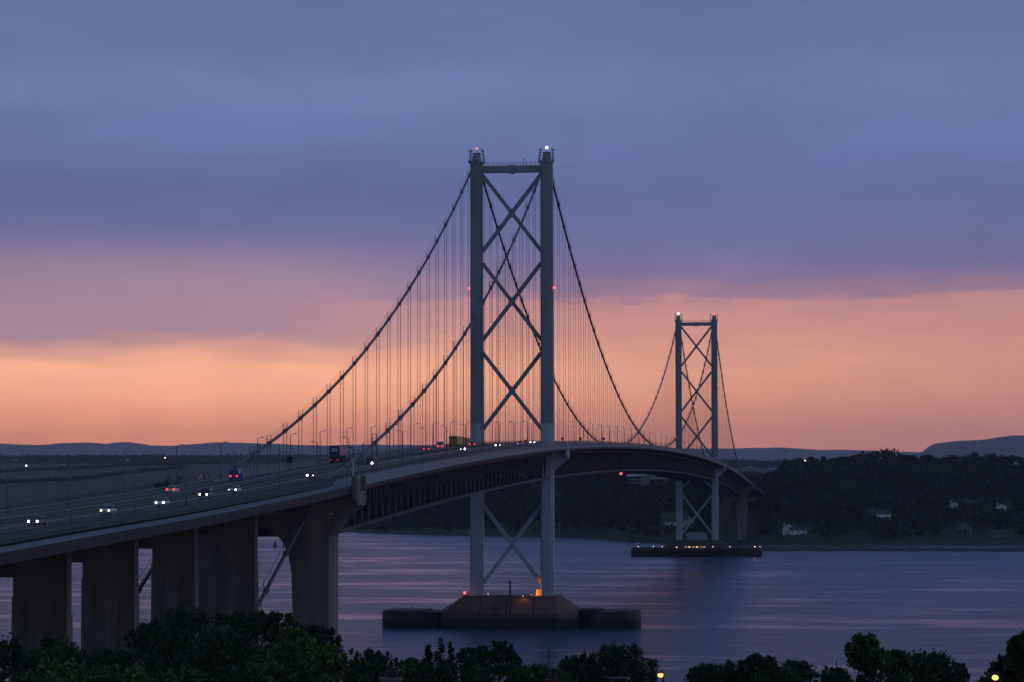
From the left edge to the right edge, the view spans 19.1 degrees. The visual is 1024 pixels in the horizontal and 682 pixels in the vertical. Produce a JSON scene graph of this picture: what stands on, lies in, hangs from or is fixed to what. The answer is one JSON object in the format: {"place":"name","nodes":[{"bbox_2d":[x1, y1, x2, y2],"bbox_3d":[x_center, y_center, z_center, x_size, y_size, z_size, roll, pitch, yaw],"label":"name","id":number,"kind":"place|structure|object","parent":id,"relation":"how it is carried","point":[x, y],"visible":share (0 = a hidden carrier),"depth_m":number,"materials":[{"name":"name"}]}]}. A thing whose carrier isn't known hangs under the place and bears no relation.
{"place":"outdoors","nodes":[
{"label":"outdoors","id":0,"kind":"place"},
{"bbox_2d":[0,463,405,518],"bbox_3d":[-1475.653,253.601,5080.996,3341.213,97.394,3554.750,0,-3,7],"label":"fields","id":1,"kind":"structure","parent":0,"point":[19,493],"depth_m":4386.80,"materials":[{"name":"green plant"}]},
{"bbox_2d":[0,453,808,484],"bbox_3d":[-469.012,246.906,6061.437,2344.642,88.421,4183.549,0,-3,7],"label":"hedgerows","id":2,"kind":"object","parent":1,"relation":"on","point":[754,477],"visible":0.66,"depth_m":7244.81,"materials":[{"name":"green plant"}]},
{"bbox_2d":[0,454,779,485],"bbox_3d":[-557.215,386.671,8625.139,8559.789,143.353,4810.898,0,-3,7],"label":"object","id":3,"kind":"structure","parent":0,"point":[3,466],"depth_m":8198.45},
{"bbox_2d":[0,442,920,460],"bbox_3d":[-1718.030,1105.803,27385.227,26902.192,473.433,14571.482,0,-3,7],"label":"hills","id":4,"kind":"structure","parent":0,"point":[213,448],"depth_m":27910.09,"materials":[{"name":"grey"}]},
{"bbox_2d":[0,532,1023,681],"bbox_3d":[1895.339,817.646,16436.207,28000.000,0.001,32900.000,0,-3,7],"label":"water","id":5,"kind":"structure","parent":0,"point":[818,609],"depth_m":1287.66,"materials":[{"name":"blue liquid"}]},
{"bbox_2d":[382,591,640,628],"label":"river pier","id":6,"kind":"structure","parent":5,"relation":"in","point":[491,611],"depth_m":1007.20,"materials":[{"name":"concrete"}]},
{"bbox_2d":[138,146,750,628],"bbox_3d":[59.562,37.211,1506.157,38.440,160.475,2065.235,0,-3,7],"label":"suspension bridge","id":7,"kind":"structure","parent":6,"relation":"on","point":[550,458],"depth_m":1018.88,"materials":[{"name":"metal"}]},
{"bbox_2d":[220,441,225,480],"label":"street lamp","id":8,"kind":"object","parent":7,"relation":"on","point":[220,459],"visible":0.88,"depth_m":620.09,"materials":[{"name":"grey metal"}]},
{"bbox_2d":[261,512,331,514],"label":"inspection gantry","id":9,"kind":"object","parent":7,"relation":"hanging from","point":[275,513],"visible":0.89,"depth_m":595.14,"materials":[{"name":"grey metal"}]},
{"bbox_2d":[306,471,316,478],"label":"car","id":10,"kind":"object","parent":7,"relation":"on","point":[311,473],"visible":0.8,"depth_m":625.40,"materials":[{"name":"grey paint"}]},
{"bbox_2d":[329,446,350,462],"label":"articulated lorry","id":11,"kind":"object","parent":7,"relation":"on","point":[336,453],"visible":0.58,"depth_m":728.28,"materials":[{"name":"blue paint"}]},
{"bbox_2d":[329,446,338,457],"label":"rear door","id":12,"kind":"structure","parent":11,"relation":"in","point":[330,453],"depth_m":728.17,"materials":[{"name":"blue"}]},
{"bbox_2d":[366,456,376,466],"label":"van","id":13,"kind":"object","parent":7,"relation":"on","point":[368,460],"visible":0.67,"depth_m":697.70,"materials":[{"name":"black metal"}]},
{"bbox_2d":[437,441,445,448],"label":"van","id":14,"kind":"object","parent":7,"relation":"on","point":[440,444],"visible":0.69,"depth_m":894.74,"materials":[{"name":"white metal"}]},
{"bbox_2d":[449,436,470,446],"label":"works lorry","id":15,"kind":"object","parent":7,"relation":"on","point":[456,441],"visible":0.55,"depth_m":937.71,"materials":[{"name":"yellow paint"}]},
{"bbox_2d":[659,549,732,556],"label":"jetty walkway","id":16,"kind":"structure","parent":5,"relation":"in","point":[695,551],"depth_m":2000.52,"materials":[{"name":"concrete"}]},
{"bbox_2d":[631,540,761,556],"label":"river pier","id":17,"kind":"structure","parent":5,"relation":"in","point":[696,544],"depth_m":2004.33,"materials":[{"name":"concrete"}]},
{"bbox_2d":[685,532,706,539],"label":"works tent","id":18,"kind":"object","parent":17,"relation":"on","point":[696,536],"visible":1,"depth_m":2016.69,"materials":[{"name":"white"}]},
{"bbox_2d":[748,545,1023,551],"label":"shoreline","id":19,"kind":"structure","parent":5,"relation":"in","point":[851,548],"depth_m":2176.82,"materials":[{"name":"grey stone"}]},
{"bbox_2d":[0,0,1023,451],"label":"sky","id":20,"kind":"structure","parent":0,"point":[209,209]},
{"bbox_2d":[358,459,1023,544],"bbox_3d":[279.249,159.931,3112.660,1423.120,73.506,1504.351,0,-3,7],"label":"wooded shore","id":21,"kind":"structure","parent":0,"point":[947,534],"depth_m":2470.01,"materials":[{"name":"green plant"}]},
{"bbox_2d":[626,474,673,486],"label":"office building","id":22,"kind":"structure","parent":21,"relation":"on","point":[640,479],"depth_m":2848.15,"materials":[{"name":"grey glass"}]},
{"bbox_2d":[665,516,683,528],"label":"house","id":23,"kind":"structure","parent":21,"relation":"on","point":[670,520],"depth_m":2499.40,"materials":[{"name":"grey tile"}]},
{"bbox_2d":[344,447,1023,536],"bbox_3d":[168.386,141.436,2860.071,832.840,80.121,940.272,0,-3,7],"label":"woodland","id":24,"kind":"object","parent":21,"relation":"on","point":[810,481],"visible":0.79,"depth_m":2639.26,"materials":[{"name":"green plant"}]},
{"bbox_2d":[347,529,1023,545],"bbox_3d":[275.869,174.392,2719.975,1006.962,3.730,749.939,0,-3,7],"label":"shore rocks","id":25,"kind":"object","parent":21,"relation":"on","point":[914,543],"visible":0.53,"depth_m":2589.98,"materials":[{"name":"grey stone"}]},
{"bbox_2d":[711,482,752,539],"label":"side tower","id":26,"kind":"structure","parent":21,"relation":"on","point":[740,502],"depth_m":2415.79,"materials":[{"name":"grey concrete"}]},
{"bbox_2d":[721,484,763,531],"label":"approach viaduct","id":27,"kind":"object","parent":21,"relation":"on","point":[726,506],"visible":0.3,"depth_m":2512.02,"materials":[{"name":"concrete"}]},
{"bbox_2d":[782,523,792,534],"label":"house","id":28,"kind":"structure","parent":21,"relation":"on","point":[785,530],"depth_m":2404.83,"materials":[{"name":"stone"}]},
{"bbox_2d":[789,526,806,534],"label":"house","id":29,"kind":"structure","parent":21,"relation":"on","point":[797,530],"depth_m":2400.66,"materials":[{"name":"stone"}]},
{"bbox_2d":[871,510,890,519],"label":"house","id":30,"kind":"structure","parent":21,"relation":"on","point":[881,514],"depth_m":2442.47,"materials":[{"name":"stone"}]},
{"bbox_2d":[955,521,971,533],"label":"house","id":31,"kind":"structure","parent":21,"relation":"on","point":[966,526],"depth_m":2395.22,"materials":[{"name":"stone"}]},
{"bbox_2d":[990,531,1005,536],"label":"house","id":32,"kind":"structure","parent":21,"relation":"on","point":[997,533],"depth_m":2382.02,"materials":[{"name":"stone"}]},
{"bbox_2d":[995,503,1006,509],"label":"house","id":33,"kind":"structure","parent":21,"relation":"on","point":[999,506],"depth_m":2493.27,"materials":[{"name":"stone"}]},
{"bbox_2d":[916,435,1023,460],"bbox_3d":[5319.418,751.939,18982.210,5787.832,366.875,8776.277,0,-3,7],"label":"round hill","id":34,"kind":"structure","parent":0,"point":[1008,445],"depth_m":18639.54,"materials":[{"name":"grey"}]},
{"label":"hillside","id":35,"kind":"structure","parent":0,"visible":0},
{"bbox_2d":[0,632,28,679],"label":"tree","id":36,"kind":"object","parent":35,"relation":"on","point":[7,651],"visible":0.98,"depth_m":213.72,"materials":[{"name":"green plant"}]},
{"bbox_2d":[0,670,34,681],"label":"tree","id":37,"kind":"object","parent":35,"relation":"on","point":[19,676],"visible":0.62,"depth_m":164.07,"materials":[{"name":"green plant"}]},
{"bbox_2d":[2,647,60,681],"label":"tree","id":38,"kind":"object","parent":35,"relation":"on","point":[30,663],"visible":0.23,"depth_m":223.19,"materials":[{"name":"green plant"}]},
{"bbox_2d":[21,656,91,681],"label":"tree","id":39,"kind":"object","parent":35,"relation":"on","point":[47,672],"visible":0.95,"depth_m":159.02,"materials":[{"name":"green plant"}]},
{"bbox_2d":[29,628,84,673],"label":"tree","id":40,"kind":"object","parent":35,"relation":"on","point":[63,653],"visible":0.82,"depth_m":193.72,"materials":[{"name":"green plant"}]},
{"bbox_2d":[69,645,124,681],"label":"tree","id":41,"kind":"object","parent":35,"relation":"on","point":[98,654],"visible":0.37,"depth_m":220.88,"materials":[{"name":"green plant"}]},
{"bbox_2d":[79,662,154,681],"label":"tree","id":42,"kind":"object","parent":35,"relation":"on","point":[133,673],"visible":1,"depth_m":156.76,"materials":[{"name":"green plant"}]},
{"bbox_2d":[93,647,166,681],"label":"tree","id":43,"kind":"object","parent":35,"relation":"on","point":[116,656],"visible":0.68,"depth_m":208.84,"materials":[{"name":"green plant"}]},
{"bbox_2d":[123,618,182,667],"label":"tree","id":44,"kind":"object","parent":35,"relation":"on","point":[139,629],"visible":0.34,"depth_m":238.68,"materials":[{"name":"green plant"}]},
{"bbox_2d":[0,475,351,681],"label":"approach viaduct","id":45,"kind":"object","parent":35,"relation":"on","point":[36,561],"visible":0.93,"depth_m":477.67,"materials":[{"name":"concrete"}]},
{"bbox_2d":[27,515,46,525],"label":"car","id":46,"kind":"object","parent":45,"relation":"on","point":[36,518],"visible":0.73,"depth_m":422.80,"materials":[{"name":"paint"}]},
{"bbox_2d":[60,464,71,523],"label":"street lamp","id":47,"kind":"object","parent":45,"relation":"on","point":[70,494],"visible":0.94,"depth_m":430.57,"materials":[{"name":"grey metal"}]},
{"bbox_2d":[67,454,76,505],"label":"street lamp","id":48,"kind":"object","parent":45,"relation":"on","point":[67,477],"visible":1,"depth_m":503.89,"materials":[{"name":"grey metal"}]},
{"bbox_2d":[100,505,116,514],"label":"car","id":49,"kind":"object","parent":45,"relation":"on","point":[107,508],"visible":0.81,"depth_m":464.62,"materials":[{"name":"silver metal"}]},
{"bbox_2d":[123,449,130,496],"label":"street lamp","id":50,"kind":"object","parent":45,"relation":"on","point":[123,473],"visible":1,"depth_m":541.12,"materials":[{"name":"grey metal"}]},
{"bbox_2d":[125,459,134,513],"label":"street lamp","id":51,"kind":"object","parent":45,"relation":"on","point":[134,483],"visible":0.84,"depth_m":467.22,"materials":[{"name":"grey metal"}]},
{"bbox_2d":[155,498,170,506],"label":"car","id":52,"kind":"object","parent":45,"relation":"on","point":[162,500],"visible":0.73,"depth_m":496.32,"materials":[{"name":"silver metal"}]},
{"bbox_2d":[166,486,179,493],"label":"car","id":53,"kind":"object","parent":45,"relation":"on","point":[171,489],"visible":0.85,"depth_m":553.95,"materials":[{"name":"white paint"}]},
{"bbox_2d":[176,444,184,484],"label":"street lamp","id":54,"kind":"object","parent":45,"relation":"on","point":[176,462],"visible":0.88,"depth_m":581.36,"materials":[{"name":"grey metal"}]},
{"bbox_2d":[177,454,186,505],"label":"street lamp","id":55,"kind":"object","parent":45,"relation":"on","point":[185,482],"visible":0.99,"depth_m":501.47,"materials":[{"name":"grey metal"}]},
{"bbox_2d":[198,488,213,498],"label":"off road car","id":56,"kind":"object","parent":45,"relation":"on","point":[206,492],"visible":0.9,"depth_m":527.96,"materials":[{"name":"grey paint"}]},
{"bbox_2d":[226,449,234,493],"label":"street lamp","id":57,"kind":"object","parent":45,"relation":"on","point":[234,471],"visible":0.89,"depth_m":538.72,"materials":[{"name":"grey metal"}]},
{"bbox_2d":[228,485,240,492],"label":"car","id":58,"kind":"object","parent":45,"relation":"on","point":[237,488],"visible":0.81,"depth_m":554.48,"materials":[{"name":"silver metal"}]},
{"bbox_2d":[229,469,242,480],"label":"van","id":59,"kind":"object","parent":45,"relation":"on","point":[238,474],"visible":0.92,"depth_m":616.36,"materials":[{"name":"blue metal"}]},
{"bbox_2d":[166,476,366,680],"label":"side tower","id":60,"kind":"structure","parent":45,"relation":"attached to","point":[313,556],"depth_m":609.98,"materials":[{"name":"grey concrete"}]},
{"bbox_2d":[271,444,279,485],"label":"street lamp","id":61,"kind":"object","parent":45,"relation":"on","point":[279,462],"visible":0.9,"depth_m":578.95,"materials":[{"name":"grey metal"}]},
{"bbox_2d":[349,447,355,475],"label":"camera mast","id":62,"kind":"object","parent":45,"relation":"on","point":[353,455],"visible":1,"depth_m":613.09,"materials":[{"name":"grey metal"}]},
{"bbox_2d":[149,665,207,681],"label":"tree","id":63,"kind":"object","parent":35,"relation":"on","point":[187,674],"visible":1,"depth_m":164.78,"materials":[{"name":"green plant"}]},
{"bbox_2d":[133,600,246,681],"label":"tree","id":64,"kind":"object","parent":35,"relation":"on","point":[182,618],"visible":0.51,"depth_m":229.79,"materials":[{"name":"green plant"}]},
{"bbox_2d":[168,623,268,681],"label":"tree","id":65,"kind":"object","parent":35,"relation":"on","point":[228,649],"visible":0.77,"depth_m":203.42,"materials":[{"name":"green plant"}]},
{"bbox_2d":[217,602,278,669],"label":"tree","id":66,"kind":"object","parent":35,"relation":"on","point":[258,620],"visible":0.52,"depth_m":234.58,"materials":[{"name":"green plant"}]},
{"bbox_2d":[243,647,297,681],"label":"tree","id":67,"kind":"object","parent":35,"relation":"on","point":[261,656],"visible":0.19,"depth_m":195.19,"materials":[{"name":"green plant"}]},
{"bbox_2d":[260,609,303,644],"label":"tree","id":68,"kind":"object","parent":35,"relation":"on","point":[289,618],"visible":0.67,"depth_m":236.60,"materials":[{"name":"green plant"}]},
{"bbox_2d":[250,660,326,681],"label":"tree","id":69,"kind":"object","parent":35,"relation":"on","point":[307,672],"visible":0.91,"depth_m":170.69,"materials":[{"name":"green plant"}]},
{"bbox_2d":[264,626,313,667],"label":"tree","id":70,"kind":"object","parent":35,"relation":"on","point":[291,651],"visible":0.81,"depth_m":178.76,"materials":[{"name":"green plant"}]},
{"bbox_2d":[292,638,347,681],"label":"tree","id":71,"kind":"object","parent":35,"relation":"on","point":[322,660],"visible":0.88,"depth_m":174.71,"materials":[{"name":"green plant"}]},
{"bbox_2d":[302,619,347,658],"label":"tree","id":72,"kind":"object","parent":35,"relation":"on","point":[316,632],"visible":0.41,"depth_m":260.50,"materials":[{"name":"green plant"}]},
{"bbox_2d":[325,661,368,681],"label":"tree","id":73,"kind":"object","parent":35,"relation":"on","point":[354,675],"visible":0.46,"depth_m":198.50,"materials":[{"name":"green plant"}]},
{"bbox_2d":[343,647,374,668],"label":"tree","id":74,"kind":"object","parent":35,"relation":"on","point":[351,663],"visible":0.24,"depth_m":243.79,"materials":[{"name":"green plant"}]},
{"bbox_2d":[352,659,401,681],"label":"tree","id":75,"kind":"object","parent":35,"relation":"on","point":[373,670],"visible":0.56,"depth_m":213.59,"materials":[{"name":"green plant"}]},
{"bbox_2d":[360,650,402,681],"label":"tree","id":76,"kind":"object","parent":35,"relation":"on","point":[378,655],"visible":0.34,"depth_m":240.54,"materials":[{"name":"green plant"}]},
{"bbox_2d":[379,670,401,681],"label":"house","id":77,"kind":"structure","parent":35,"relation":"on","point":[393,677],"depth_m":179.16,"materials":[{"name":"stone"}]},
{"bbox_2d":[397,656,436,681],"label":"tree","id":78,"kind":"object","parent":35,"relation":"on","point":[411,665],"visible":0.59,"depth_m":238.50,"materials":[{"name":"green plant"}]},
{"bbox_2d":[418,643,436,681],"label":"tree","id":79,"kind":"object","parent":35,"relation":"on","point":[428,654],"visible":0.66,"depth_m":232.99,"materials":[{"name":"green plant"}]},
{"bbox_2d":[431,635,450,666],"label":"tree","id":80,"kind":"object","parent":35,"relation":"on","point":[437,657],"visible":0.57,"depth_m":234.00,"materials":[{"name":"green plant"}]},
{"bbox_2d":[417,662,465,681],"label":"tree","id":81,"kind":"object","parent":35,"relation":"on","point":[441,672],"visible":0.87,"depth_m":224.37,"materials":[{"name":"green plant"}]},
{"bbox_2d":[447,641,456,663],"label":"tree","id":82,"kind":"object","parent":35,"relation":"on","point":[451,657],"visible":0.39,"depth_m":235.04,"materials":[{"name":"green plant"}]},
{"bbox_2d":[455,647,478,676],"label":"tree","id":83,"kind":"object","parent":35,"relation":"on","point":[462,657],"visible":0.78,"depth_m":238.87,"materials":[{"name":"green plant"}]},
{"bbox_2d":[473,645,494,667],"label":"tree","id":84,"kind":"object","parent":35,"relation":"on","point":[483,656],"visible":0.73,"depth_m":240.73,"materials":[{"name":"green plant"}]},
{"bbox_2d":[453,660,520,681],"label":"tree","id":85,"kind":"object","parent":35,"relation":"on","point":[473,673],"visible":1,"depth_m":220.51,"materials":[{"name":"green plant"}]},
{"bbox_2d":[488,639,518,680],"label":"tree","id":86,"kind":"object","parent":35,"relation":"on","point":[499,650],"visible":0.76,"depth_m":242.70,"materials":[{"name":"green plant"}]},
{"bbox_2d":[503,653,522,676],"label":"tree","id":87,"kind":"object","parent":35,"relation":"on","point":[512,663],"visible":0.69,"depth_m":238.79,"materials":[{"name":"green plant"}]},
{"bbox_2d":[503,662,563,681],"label":"tree","id":88,"kind":"object","parent":35,"relation":"on","point":[534,672],"visible":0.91,"depth_m":223.70,"materials":[{"name":"green plant"}]},
{"bbox_2d":[544,673,558,681],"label":"house","id":89,"kind":"structure","parent":35,"relation":"on","point":[553,679],"depth_m":204.01,"materials":[{"name":"red brick"}]},
{"bbox_2d":[541,667,578,681],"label":"tree","id":90,"kind":"object","parent":35,"relation":"on","point":[567,675],"visible":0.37,"depth_m":233.76,"materials":[{"name":"green plant"}]},
{"bbox_2d":[557,653,606,681],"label":"tree","id":91,"kind":"object","parent":35,"relation":"on","point":[588,664],"visible":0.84,"depth_m":254.16,"materials":[{"name":"green plant"}]},
{"bbox_2d":[573,641,665,681],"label":"tree","id":92,"kind":"object","parent":35,"relation":"on","point":[612,655],"visible":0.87,"depth_m":255.44,"materials":[{"name":"green plant"}]},
{"bbox_2d":[683,663,724,681],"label":"tree","id":93,"kind":"object","parent":35,"relation":"on","point":[710,673],"visible":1,"depth_m":228.68,"materials":[{"name":"green plant"}]},
{"bbox_2d":[718,659,749,681],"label":"tree","id":94,"kind":"object","parent":35,"relation":"on","point":[731,674],"visible":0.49,"depth_m":229.99,"materials":[{"name":"green plant"}]},
{"bbox_2d":[739,653,778,681],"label":"tree","id":95,"kind":"object","parent":35,"relation":"on","point":[752,662],"visible":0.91,"depth_m":226.48,"materials":[{"name":"green plant"}]},
{"bbox_2d":[740,665,810,681],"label":"tree","id":96,"kind":"object","parent":35,"relation":"on","point":[783,675],"visible":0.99,"depth_m":226.24,"materials":[{"name":"green plant"}]},
{"bbox_2d":[780,659,820,681],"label":"tree","id":97,"kind":"object","parent":35,"relation":"on","point":[804,665],"visible":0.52,"depth_m":233.37,"materials":[{"name":"green plant"}]},
{"bbox_2d":[814,665,851,681],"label":"tree","id":98,"kind":"object","parent":35,"relation":"on","point":[831,675],"visible":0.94,"depth_m":230.63,"materials":[{"name":"green plant"}]},
{"bbox_2d":[844,631,888,681],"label":"tree","id":99,"kind":"object","parent":35,"relation":"on","point":[862,652],"visible":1,"depth_m":188.67,"materials":[{"name":"green plant"}]},
{"bbox_2d":[849,663,917,681],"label":"tree","id":100,"kind":"object","parent":35,"relation":"on","point":[872,675],"visible":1,"depth_m":188.58,"materials":[{"name":"green plant"}]},
{"bbox_2d":[883,649,912,677],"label":"tree","id":101,"kind":"object","parent":35,"relation":"on","point":[901,660],"visible":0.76,"depth_m":193.81,"materials":[{"name":"green plant"}]},
{"bbox_2d":[907,648,956,681],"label":"tree","id":102,"kind":"object","parent":35,"relation":"on","point":[932,666],"visible":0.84,"depth_m":213.55,"materials":[{"name":"green plant"}]},
{"bbox_2d":[936,661,971,681],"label":"tree","id":103,"kind":"object","parent":35,"relation":"on","point":[963,674],"visible":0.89,"depth_m":214.57,"materials":[{"name":"green plant"}]},
{"bbox_2d":[991,672,1000,681],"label":"street lamp","id":104,"kind":"object","parent":35,"relation":"on","point":[995,676],"visible":1,"depth_m":149.27,"materials":[{"name":"yellow glass"}]},
{"bbox_2d":[982,653,1023,681],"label":"tree","id":105,"kind":"object","parent":35,"relation":"on","point":[1004,670],"visible":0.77,"depth_m":176.63,"materials":[{"name":"green plant"}]},
{"bbox_2d":[1005,630,1023,673],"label":"tree","id":106,"kind":"object","parent":35,"relation":"on","point":[1015,646],"visible":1,"depth_m":174.07,"materials":[{"name":"green plant"}]},
{"bbox_3d":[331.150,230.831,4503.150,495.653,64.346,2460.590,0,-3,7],"label":"valley","id":107,"kind":"structure","parent":0,"visible":0},
{"bbox_2d":[744,467,754,472],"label":"shed","id":108,"kind":"structure","parent":107,"relation":"on","point":[750,469],"depth_m":4090.34,"materials":[{"name":"metal"}]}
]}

